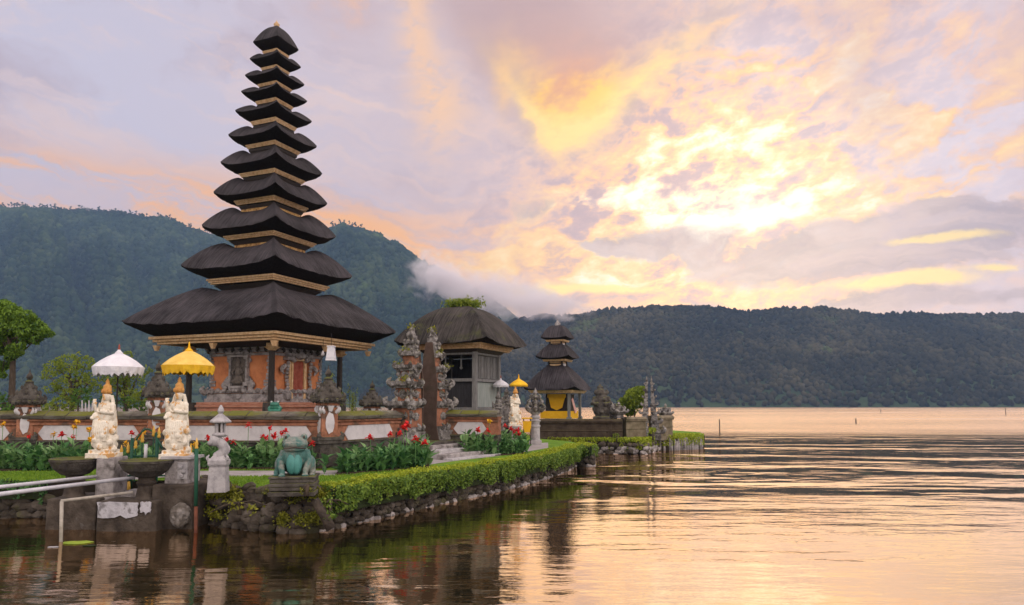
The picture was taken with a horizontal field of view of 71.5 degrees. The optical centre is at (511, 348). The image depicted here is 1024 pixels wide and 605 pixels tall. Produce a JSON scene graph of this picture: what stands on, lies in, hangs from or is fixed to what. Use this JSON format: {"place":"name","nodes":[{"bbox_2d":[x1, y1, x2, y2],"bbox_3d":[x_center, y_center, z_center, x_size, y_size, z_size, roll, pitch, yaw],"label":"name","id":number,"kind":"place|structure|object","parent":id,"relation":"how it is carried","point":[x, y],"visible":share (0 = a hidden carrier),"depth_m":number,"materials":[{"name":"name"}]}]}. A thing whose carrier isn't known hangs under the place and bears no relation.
{"place":"outdoors","nodes":[
{"label":"outdoors","id":0,"kind":"place"},
{"bbox_2d":[0,475,97,488],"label":"pipe rail","id":1,"kind":"object","parent":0,"point":[45,481],"visible":1,"depth_m":13.18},
{"bbox_2d":[0,476,135,495],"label":"pipe rail","id":2,"kind":"object","parent":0,"point":[22,491],"visible":1,"depth_m":12.47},
{"bbox_2d":[0,213,443,406],"bbox_3d":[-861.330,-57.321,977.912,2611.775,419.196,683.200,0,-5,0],"label":"mountain","id":3,"kind":"structure","parent":0,"point":[197,398],"depth_m":851.81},
{"bbox_2d":[0,205,518,405],"bbox_3d":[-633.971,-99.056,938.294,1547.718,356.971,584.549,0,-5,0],"label":"forest","id":4,"kind":"object","parent":3,"relation":"on","point":[409,288],"visible":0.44,"depth_m":902.07,"materials":[{"name":"plant"}]},
{"bbox_2d":[4,429,585,531],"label":"ground","id":5,"kind":"structure","parent":0,"point":[91,488],"depth_m":16.53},
{"bbox_2d":[0,410,20,445],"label":"compound wall","id":6,"kind":"structure","parent":5,"relation":"on","point":[10,417],"depth_m":20.24,"materials":[{"name":"stone"}]},
{"bbox_2d":[0,467,50,471],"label":"flower bed soil","id":7,"kind":"structure","parent":5,"relation":"on","point":[15,469],"depth_m":18.16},
{"bbox_2d":[1,440,24,468],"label":"canna plant","id":8,"kind":"object","parent":7,"relation":"on","point":[14,452],"visible":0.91,"depth_m":18.26,"materials":[{"name":"green plant"}]},
{"bbox_2d":[16,449,48,470],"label":"canna plant","id":9,"kind":"object","parent":7,"relation":"on","point":[30,462],"visible":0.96,"depth_m":18.10,"materials":[{"name":"green plant"}]},
{"bbox_2d":[8,370,46,449],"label":"wall pillar","id":10,"kind":"structure","parent":5,"relation":"on","point":[28,398],"depth_m":20.18,"materials":[{"name":"stone"}]},
{"bbox_2d":[0,494,55,518],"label":"retaining wall","id":11,"kind":"structure","parent":5,"relation":"on","point":[25,508],"depth_m":15.64,"materials":[{"name":"stone"}]},
{"bbox_2d":[0,477,47,504],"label":"bank creeper","id":12,"kind":"object","parent":11,"relation":"on","point":[33,495],"visible":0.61,"depth_m":15.61,"materials":[{"name":"green plant"}]},
{"bbox_2d":[32,442,60,470],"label":"canna plant","id":13,"kind":"object","parent":5,"relation":"on","point":[43,451],"visible":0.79,"depth_m":18.25,"materials":[{"name":"green plant"}]},
{"bbox_2d":[48,439,72,457],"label":"canna plant","id":14,"kind":"object","parent":5,"relation":"on","point":[57,451],"visible":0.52,"depth_m":18.51,"materials":[{"name":"green plant"}]},
{"bbox_2d":[59,444,90,456],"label":"canna plant","id":15,"kind":"object","parent":5,"relation":"on","point":[70,453],"visible":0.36,"depth_m":18.40,"materials":[{"name":"green plant"}]},
{"bbox_2d":[21,410,151,449],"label":"compound wall","id":16,"kind":"structure","parent":5,"relation":"on","point":[45,424],"depth_m":20.23,"materials":[{"name":"stone"}]},
{"bbox_2d":[141,360,173,447],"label":"wall pillar","id":17,"kind":"structure","parent":5,"relation":"on","point":[156,389],"depth_m":20.24,"materials":[{"name":"stone"}]},
{"bbox_2d":[0,467,410,487],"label":"grass","id":18,"kind":"structure","parent":5,"relation":"on","point":[23,475],"depth_m":16.57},
{"bbox_2d":[150,411,320,453],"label":"compound wall","id":19,"kind":"structure","parent":5,"relation":"on","point":[294,423],"depth_m":19.89,"materials":[{"name":"stone"}]},
{"bbox_2d":[1,443,523,471],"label":"flowers","id":20,"kind":"object","parent":5,"relation":"on","point":[267,464],"visible":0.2,"depth_m":18.71,"materials":[{"name":"green plant"}]},
{"bbox_2d":[200,465,331,469],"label":"flower bed soil","id":21,"kind":"structure","parent":5,"relation":"on","point":[272,468],"depth_m":18.51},
{"bbox_2d":[192,440,212,466],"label":"canna plant","id":22,"kind":"object","parent":21,"relation":"on","point":[203,463],"visible":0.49,"depth_m":18.61,"materials":[{"name":"green plant"}]},
{"bbox_2d":[228,441,250,467],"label":"canna plant","id":23,"kind":"object","parent":21,"relation":"on","point":[239,452],"visible":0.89,"depth_m":18.64,"materials":[{"name":"green plant"}]},
{"bbox_2d":[239,451,257,469],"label":"canna plant","id":24,"kind":"object","parent":21,"relation":"on","point":[249,464],"visible":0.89,"depth_m":18.53,"materials":[{"name":"green plant"}]},
{"bbox_2d":[247,437,273,466],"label":"canna plant","id":25,"kind":"object","parent":21,"relation":"on","point":[262,450],"visible":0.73,"depth_m":18.95,"materials":[{"name":"green plant"}]},
{"bbox_2d":[254,435,273,465],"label":"canna plant","id":26,"kind":"object","parent":21,"relation":"on","point":[264,444],"visible":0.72,"depth_m":18.92,"materials":[{"name":"green plant"}]},
{"bbox_2d":[264,441,278,464],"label":"canna plant","id":27,"kind":"object","parent":21,"relation":"on","point":[270,450],"visible":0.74,"depth_m":18.89,"materials":[{"name":"green plant"}]},
{"bbox_2d":[200,475,333,533],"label":"retaining wall","id":28,"kind":"structure","parent":5,"relation":"on","point":[305,519],"depth_m":13.97,"materials":[{"name":"stone"}]},
{"bbox_2d":[206,405,230,492],"bbox_3d":[-5.792,1.980,14.088,0.445,1.707,0.365,1,-5,-8],"label":"stone lantern","id":29,"kind":"object","parent":28,"relation":"on","point":[219,462],"visible":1,"depth_m":13.95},
{"bbox_2d":[210,497,266,515],"bbox_3d":[-5.121,2.990,13.430,1.078,0.355,0.383,-1,-5,15],"label":"bank fern","id":30,"kind":"object","parent":28,"relation":"on","point":[239,506],"visible":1,"depth_m":13.45,"materials":[{"name":"green plant"}]},
{"bbox_2d":[267,473,319,496],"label":"frog plinth","id":31,"kind":"structure","parent":28,"relation":"on","point":[288,485],"depth_m":13.37,"materials":[{"name":"stone"}]},
{"bbox_2d":[273,433,315,476],"bbox_3d":[-4.200,2.061,13.789,0.786,0.833,0.703,1,-5,-12],"label":"frog statue","id":32,"kind":"object","parent":31,"relation":"on","point":[295,457],"visible":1,"depth_m":13.56,"materials":[{"name":"green stone"}]},
{"bbox_2d":[320,495,354,519],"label":"bank fern","id":33,"kind":"object","parent":28,"relation":"on","point":[330,505],"visible":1,"depth_m":13.82,"materials":[{"name":"green plant"}]},
{"bbox_2d":[309,365,345,466],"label":"wall pillar","id":34,"kind":"structure","parent":5,"relation":"on","point":[327,397],"depth_m":19.53,"materials":[{"name":"stone"}]},
{"bbox_2d":[338,410,403,451],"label":"compound wall","id":35,"kind":"structure","parent":5,"relation":"on","point":[356,427],"depth_m":21.04,"materials":[{"name":"stone"}]},
{"bbox_2d":[336,452,523,474],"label":"flower bed soil","id":36,"kind":"structure","parent":5,"relation":"on","point":[389,469],"depth_m":18.19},
{"bbox_2d":[319,449,356,473],"bbox_3d":[-4.262,2.744,17.389,1.166,0.657,0.711,0,-5,4],"label":"canna plant","id":37,"kind":"object","parent":36,"relation":"on","point":[346,466],"visible":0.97,"depth_m":17.31,"materials":[{"name":"green plant"}]},
{"bbox_2d":[350,444,364,471],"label":"canna plant","id":38,"kind":"object","parent":36,"relation":"on","point":[355,455],"visible":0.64,"depth_m":17.70,"materials":[{"name":"green plant"}]},
{"bbox_2d":[360,434,377,470],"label":"canna plant","id":39,"kind":"object","parent":36,"relation":"on","point":[368,460],"visible":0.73,"depth_m":17.77,"materials":[{"name":"green plant"}]},
{"bbox_2d":[353,446,387,470],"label":"canna plant","id":40,"kind":"object","parent":36,"relation":"on","point":[365,456],"visible":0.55,"depth_m":17.90,"materials":[{"name":"green plant"}]},
{"bbox_2d":[372,450,391,469],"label":"canna plant","id":41,"kind":"object","parent":36,"relation":"on","point":[383,463],"visible":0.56,"depth_m":17.99,"materials":[{"name":"green plant"}]},
{"bbox_2d":[374,430,414,467],"bbox_3d":[-3.034,2.644,18.638,0.990,1.053,0.878,0,-5,0],"label":"canna plant","id":42,"kind":"object","parent":36,"relation":"on","point":[403,457],"visible":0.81,"depth_m":18.45,"materials":[{"name":"green plant"}]},
{"bbox_2d":[384,424,416,466],"bbox_3d":[-2.922,2.594,18.962,0.972,1.204,0.881,0,-5,4],"label":"canna plant","id":43,"kind":"object","parent":36,"relation":"on","point":[406,452],"visible":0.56,"depth_m":18.72,"materials":[{"name":"green plant"}]},
{"bbox_2d":[394,441,426,466],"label":"canna plant","id":44,"kind":"object","parent":36,"relation":"on","point":[418,453],"visible":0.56,"depth_m":18.94,"materials":[{"name":"green plant"}]},
{"bbox_2d":[397,435,431,466],"bbox_3d":[-2.703,2.747,19.024,1.218,0.908,1.022,0,-5,1],"label":"canna plant","id":45,"kind":"object","parent":36,"relation":"on","point":[424,451],"visible":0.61,"depth_m":18.92,"materials":[{"name":"green plant"}]},
{"bbox_2d":[412,433,439,465],"bbox_3d":[-2.362,2.778,19.386,0.930,0.903,0.857,-4,-6,40],"label":"canna plant","id":46,"kind":"object","parent":36,"relation":"on","point":[429,459],"visible":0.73,"depth_m":19.32,"materials":[{"name":"green plant"}]},
{"bbox_2d":[457,429,477,451],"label":"canna plant","id":47,"kind":"object","parent":36,"relation":"on","point":[465,438],"visible":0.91,"depth_m":23.19,"materials":[{"name":"green plant"}]},
{"bbox_2d":[483,419,497,453],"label":"canna plant","id":48,"kind":"object","parent":36,"relation":"on","point":[492,442],"visible":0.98,"depth_m":23.54,"materials":[{"name":"green plant"}]},
{"bbox_2d":[500,424,518,452],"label":"canna plant","id":49,"kind":"object","parent":36,"relation":"on","point":[512,447],"visible":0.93,"depth_m":24.07,"materials":[{"name":"green plant"}]},
{"bbox_2d":[319,442,585,519],"bbox_3d":[-0.209,3.593,21.380,1.556,0.822,16.430,-2,-5,23],"label":"clipped hedge","id":50,"kind":"object","parent":5,"relation":"on","point":[382,488],"visible":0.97,"depth_m":17.39,"materials":[{"name":"green plant"}]},
{"bbox_2d":[317,453,595,531],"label":"retaining wall","id":51,"kind":"structure","parent":5,"relation":"on","point":[359,515],"depth_m":17.79,"materials":[{"name":"stone"}]},
{"bbox_2d":[445,410,501,452],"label":"compound wall","id":52,"kind":"structure","parent":5,"relation":"on","point":[459,421],"depth_m":24.11,"materials":[{"name":"brick"}]},
{"bbox_2d":[509,426,520,439],"bbox_3d":[0.114,3.379,26.817,0.497,0.880,0.497,0,-5,0],"label":"stone pedestal","id":53,"kind":"object","parent":5,"relation":"on","point":[515,427],"visible":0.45,"depth_m":26.61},
{"bbox_2d":[508,386,521,425],"bbox_3d":[0.117,2.190,26.908,0.510,1.510,0.425,0,-5,-5],"label":"guardian statue","id":54,"kind":"object","parent":53,"relation":"on","point":[515,412],"visible":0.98,"depth_m":26.76,"materials":[{"name":"white stone"}]},
{"bbox_2d":[575,441,599,458],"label":"clipped hedge","id":55,"kind":"object","parent":5,"relation":"on","point":[589,451],"visible":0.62,"depth_m":28.50,"materials":[{"name":"green plant"}]},
{"bbox_2d":[128,443,547,479],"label":"path","id":56,"kind":"structure","parent":0,"point":[434,461],"depth_m":17.96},
{"bbox_2d":[120,426,191,489],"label":"garden gate","id":57,"kind":"structure","parent":56,"relation":"on","point":[133,444],"depth_m":15.86,"materials":[{"name":"paint"}]},
{"bbox_2d":[401,440,499,460],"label":"gate steps","id":58,"kind":"structure","parent":56,"relation":"on","point":[449,450],"depth_m":22.56,"materials":[{"name":"stone"}]},
{"bbox_2d":[381,322,425,442],"bbox_3d":[-3.454,1.054,23.006,1.289,3.908,1.214,-3,-5,30],"label":"split gate half","id":59,"kind":"object","parent":58,"relation":"on","point":[408,401],"visible":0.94,"depth_m":22.86,"materials":[{"name":"stone"}]},
{"bbox_2d":[422,325,458,439],"bbox_3d":[-2.553,1.171,24.560,1.289,3.918,1.160,-3,-5,30],"label":"split gate half","id":60,"kind":"object","parent":58,"relation":"on","point":[437,385],"visible":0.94,"depth_m":24.08,"materials":[{"name":"stone"}]},
{"bbox_2d":[525,388,545,443],"bbox_3d":[0.998,2.889,30.364,0.925,2.415,0.926,0,-5,0],"label":"carved post","id":61,"kind":"object","parent":56,"relation":"on","point":[535,410],"visible":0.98,"depth_m":30.16,"materials":[{"name":"grey stone"}]},
{"bbox_3d":[-0.232,3.464,27.413,0.362,0.804,0.362,0,-4,0],"label":"stone pedestal","id":62,"kind":"object","parent":56,"relation":"on","visible":0},
{"bbox_2d":[501,387,509,427],"bbox_3d":[-0.229,2.282,27.503,0.531,1.572,0.442,1,-5,-10],"label":"guardian statue","id":63,"kind":"object","parent":62,"relation":"on","point":[505,399],"visible":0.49,"depth_m":27.36,"materials":[{"name":"grey stone"}]},
{"bbox_2d":[0,407,1023,604],"bbox_3d":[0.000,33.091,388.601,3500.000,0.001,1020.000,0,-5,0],"label":"water","id":64,"kind":"structure","parent":0,"point":[827,506],"depth_m":13.17,"materials":[{"name":"liquid"}]},
{"bbox_2d":[45,492,104,529],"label":"fountain platform","id":65,"kind":"structure","parent":64,"relation":"in","point":[79,514],"depth_m":14.23,"materials":[{"name":"concrete"}]},
{"bbox_2d":[48,456,96,496],"bbox_3d":[-9.089,2.724,14.782,0.960,0.883,0.960,0,-5,0],"label":"stone bowl","id":66,"kind":"object","parent":65,"relation":"on","point":[74,466],"visible":0.77,"depth_m":14.57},
{"bbox_2d":[59,491,132,541],"bbox_3d":[-7.861,3.344,13.457,0.098,1.148,1.290,-3,-6,38],"label":"rail","id":67,"kind":"object","parent":64,"relation":"in","point":[62,501],"visible":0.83,"depth_m":13.13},
{"bbox_2d":[95,456,127,499],"bbox_3d":[-8.361,3.069,14.830,0.383,1.600,0.561,0,-5,0],"label":"statue pedestal","id":68,"kind":"object","parent":64,"relation":"in","point":[109,468],"visible":0.4,"depth_m":14.61,"materials":[{"name":"grey stone"}]},
{"bbox_2d":[85,379,122,458],"bbox_3d":[-8.530,1.468,14.927,0.559,1.655,0.465,-1,-5,8],"label":"guardian statue","id":69,"kind":"object","parent":68,"relation":"on","point":[105,437],"visible":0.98,"depth_m":14.79,"materials":[{"name":"white stone"}]},
{"bbox_2d":[91,344,144,409],"bbox_3d":[-8.489,1.122,15.275,1.018,2.436,1.012,0,-5,0],"label":"ceremonial umbrella","id":70,"kind":"object","parent":68,"relation":"on","point":[118,363],"visible":0.99,"depth_m":15.05,"materials":[{"name":"white fabric"}]},
{"bbox_2d":[96,497,162,531],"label":"fountain platform","id":71,"kind":"structure","parent":64,"relation":"in","point":[123,514],"depth_m":14.01,"materials":[{"name":"concrete"}]},
{"bbox_2d":[118,457,173,499],"bbox_3d":[-7.461,2.716,14.532,1.060,0.884,1.060,0,-5,0],"label":"stone bowl","id":72,"kind":"object","parent":71,"relation":"on","point":[146,472],"visible":0.85,"depth_m":14.32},
{"bbox_2d":[152,478,210,528],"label":"stone plinth","id":73,"kind":"structure","parent":64,"relation":"in","point":[170,495],"depth_m":14.32,"materials":[{"name":"stone"}]},
{"bbox_2d":[169,502,191,528],"bbox_3d":[-6.634,3.340,14.207,0.385,0.510,0.360,4,-6,-39],"label":"round carved stone medallion","id":74,"kind":"object","parent":73,"relation":"attached to","point":[180,516],"visible":1,"depth_m":14.09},
{"bbox_2d":[161,454,204,483],"bbox_3d":[-6.879,2.710,14.827,0.620,0.940,0.672,0,-5,0],"label":"statue pedestal","id":75,"kind":"object","parent":73,"relation":"on","point":[180,470],"visible":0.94,"depth_m":14.56,"materials":[{"name":"grey stone"}]},
{"bbox_2d":[158,377,193,458],"bbox_3d":[-7.017,1.458,14.928,0.572,1.704,0.476,0,-5,-4],"label":"guardian statue","id":76,"kind":"object","parent":75,"relation":"on","point":[177,435],"visible":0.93,"depth_m":14.79,"materials":[{"name":"white stone"}]},
{"bbox_2d":[161,342,214,401],"bbox_3d":[-6.977,1.105,15.277,1.079,2.502,1.073,0,-5,0],"label":"ceremonial umbrella","id":77,"kind":"object","parent":75,"relation":"on","point":[187,361],"visible":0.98,"depth_m":15.02,"materials":[{"name":"yellow fabric"}]},
{"bbox_2d":[194,438,198,532],"bbox_3d":[-6.182,2.823,13.921,0.126,2.132,0.078,0,-5,0],"label":"fence post","id":78,"kind":"object","parent":64,"relation":"in","point":[196,488],"visible":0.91,"depth_m":13.91,"materials":[{"name":"green paint"}]},
{"bbox_2d":[311,497,335,531],"bbox_3d":[-3.588,3.164,13.528,0.493,0.642,0.190,0,-5,5],"label":"leaning post","id":79,"kind":"object","parent":64,"relation":"on","point":[321,511],"visible":1,"depth_m":13.46,"materials":[{"name":"stone"}]},
{"bbox_2d":[0,0,1023,317],"label":"sky","id":80,"kind":"structure","parent":0,"point":[555,157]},
{"bbox_2d":[529,430,704,453],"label":"islet ground","id":81,"kind":"structure","parent":0,"point":[666,446],"depth_m":38.33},
{"bbox_2d":[524,319,590,418],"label":"meru","id":82,"kind":"structure","parent":81,"relation":"on","point":[554,377],"depth_m":40.41,"materials":[{"name":"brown wood"}]},
{"bbox_2d":[539,419,623,439],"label":"terrace wall","id":83,"kind":"structure","parent":81,"relation":"on","point":[566,428],"depth_m":36.62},
{"bbox_2d":[591,384,611,432],"bbox_3d":[4.681,3.153,37.167,1.116,2.535,0.950,-1,-5,10],"label":"weathered statue","id":84,"kind":"object","parent":83,"relation":"on","point":[601,402],"visible":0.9,"depth_m":36.90,"materials":[{"name":"stone"}]},
{"bbox_2d":[610,402,628,418],"bbox_3d":[5.556,3.214,36.961,0.855,0.875,0.855,2,-5,-20],"label":"carved finial","id":85,"kind":"object","parent":83,"relation":"on","point":[618,411],"visible":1,"depth_m":36.76,"materials":[{"name":"grey stone"}]},
{"bbox_2d":[527,432,704,449],"bbox_3d":[5.964,4.903,37.526,11.070,0.742,4.518,1,-5,-16],"label":"grass strip","id":86,"kind":"object","parent":81,"relation":"on","point":[648,439],"depth_m":36.38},
{"bbox_2d":[616,385,645,416],"bbox_3d":[6.527,3.453,38.984,1.880,2.914,1.630,-2,-5,26],"label":"bush","id":87,"kind":"object","parent":81,"relation":"on","point":[636,393],"visible":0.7,"depth_m":38.67,"materials":[{"name":"green plant"}]},
{"bbox_2d":[622,417,646,437],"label":"terrace wall","id":88,"kind":"structure","parent":81,"relation":"on","point":[633,426],"depth_m":37.16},
{"bbox_2d":[570,437,702,454],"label":"retaining wall","id":89,"kind":"structure","parent":81,"relation":"on","point":[646,450],"depth_m":36.03,"materials":[{"name":"stone"}]},
{"bbox_2d":[638,376,648,436],"bbox_3d":[6.859,3.173,37.876,0.845,3.378,0.886,-1,-5,10],"label":"slim gate half","id":90,"kind":"object","parent":81,"relation":"on","point":[645,413],"visible":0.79,"depth_m":37.67,"materials":[{"name":"grey stone"}]},
{"bbox_2d":[650,376,666,439],"bbox_3d":[7.793,3.175,37.909,0.845,3.378,0.886,-1,-5,10],"label":"slim gate half","id":91,"kind":"object","parent":81,"relation":"on","point":[655,421],"visible":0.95,"depth_m":37.76,"materials":[{"name":"grey stone"}]},
{"bbox_2d":[649,415,674,440],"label":"terrace wall","id":92,"kind":"structure","parent":81,"relation":"on","point":[667,422],"depth_m":38.53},
{"bbox_2d":[345,309,1023,406],"bbox_3d":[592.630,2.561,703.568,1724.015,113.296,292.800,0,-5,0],"label":"mountain","id":93,"kind":"structure","parent":0,"point":[691,402],"depth_m":567.55,"materials":[{"name":"plant"}]},
{"bbox_2d":[358,304,1023,406],"bbox_3d":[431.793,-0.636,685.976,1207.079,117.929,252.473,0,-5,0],"label":"forest","id":94,"kind":"object","parent":93,"relation":"on","point":[996,338],"visible":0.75,"depth_m":652.69,"materials":[{"name":"plant"}]},
{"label":"compound ground","id":95,"kind":"structure","parent":0,"visible":0},
{"bbox_2d":[0,391,14,410],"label":"bush","id":96,"kind":"object","parent":95,"relation":"on","point":[4,405],"visible":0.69,"depth_m":23.78,"materials":[{"name":"green plant"}]},
{"bbox_2d":[0,298,55,410],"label":"juniper tree","id":97,"kind":"object","parent":95,"relation":"on","point":[15,320],"visible":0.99,"depth_m":23.71,"materials":[{"name":"green plant"}]},
{"bbox_2d":[43,394,76,410],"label":"bush","id":98,"kind":"object","parent":95,"relation":"on","point":[52,404],"visible":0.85,"depth_m":30.98,"materials":[{"name":"green plant"}]},
{"bbox_2d":[39,351,102,410],"bbox_3d":[-21.180,2.120,33.774,3.743,3.895,2.770,0,-5,0],"label":"garden tree","id":99,"kind":"object","parent":95,"relation":"on","point":[69,381],"visible":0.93,"depth_m":33.61,"materials":[{"name":"green plant"}]},
{"bbox_2d":[70,387,92,410],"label":"bush","id":100,"kind":"object","parent":95,"relation":"on","point":[85,390],"visible":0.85,"depth_m":29.92,"materials":[{"name":"green plant"}]},
{"bbox_2d":[99,393,147,410],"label":"bush","id":101,"kind":"object","parent":95,"relation":"on","point":[130,407],"visible":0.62,"depth_m":27.84,"materials":[{"name":"green plant"}]},
{"bbox_2d":[100,351,152,410],"bbox_3d":[-18.587,2.060,34.301,2.054,4.097,2.470,0,-5,0],"label":"garden tree","id":102,"kind":"object","parent":95,"relation":"on","point":[126,385],"visible":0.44,"depth_m":34.12,"materials":[{"name":"green plant"}]},
{"bbox_2d":[126,386,153,409],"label":"bush","id":103,"kind":"object","parent":95,"relation":"on","point":[138,400],"visible":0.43,"depth_m":30.29,"materials":[{"name":"green plant"}]},
{"bbox_2d":[122,20,395,411],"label":"meru tower","id":104,"kind":"structure","parent":95,"relation":"on","point":[263,324],"depth_m":27.06,"materials":[{"name":"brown wood"}]},
{"bbox_2d":[288,358,306,398],"bbox_3d":[-8.254,1.179,27.406,0.135,1.570,0.990,-2,-5,23],"label":"door","id":105,"kind":"structure","parent":104,"relation":"in","point":[297,371],"depth_m":27.41,"materials":[{"name":"red paint"}]},
{"bbox_2d":[325,334,336,360],"bbox_3d":[-6.426,-0.038,25.281,0.320,0.960,0.320,0,-5,0],"label":"hanging lantern","id":106,"kind":"object","parent":104,"relation":"hanging from","point":[331,354],"visible":1,"depth_m":25.15,"materials":[{"name":"white fabric"}]},
{"bbox_2d":[346,384,363,410],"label":"upright shrub","id":107,"kind":"object","parent":95,"relation":"on","point":[352,408],"visible":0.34,"depth_m":26.27,"materials":[{"name":"green plant"}]},
{"bbox_2d":[359,380,383,410],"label":"wall pillar","id":108,"kind":"structure","parent":95,"relation":"on","point":[371,400],"depth_m":26.67,"materials":[{"name":"stone"}]},
{"bbox_2d":[394,306,526,409],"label":"pavilion","id":109,"kind":"structure","parent":95,"relation":"on","point":[476,343],"depth_m":27.97,"materials":[{"name":"grey wood"}]},
{"bbox_2d":[440,295,485,309],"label":"roof fern","id":110,"kind":"object","parent":109,"relation":"on","point":[459,302],"visible":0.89,"depth_m":28.94,"materials":[{"name":"green plant"}]},
{"bbox_3d":[-0.506,3.367,25.815,0.443,0.748,0.443,0,-4,0],"label":"stone pedestal","id":111,"kind":"object","parent":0,"visible":0},
{"bbox_2d":[492,392,504,430],"bbox_3d":[-0.519,2.286,25.897,0.482,1.425,0.401,-2,-5,20],"label":"guardian statue","id":112,"kind":"object","parent":111,"relation":"on","point":[497,405],"visible":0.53,"depth_m":25.84,"materials":[{"name":"grey stone"}]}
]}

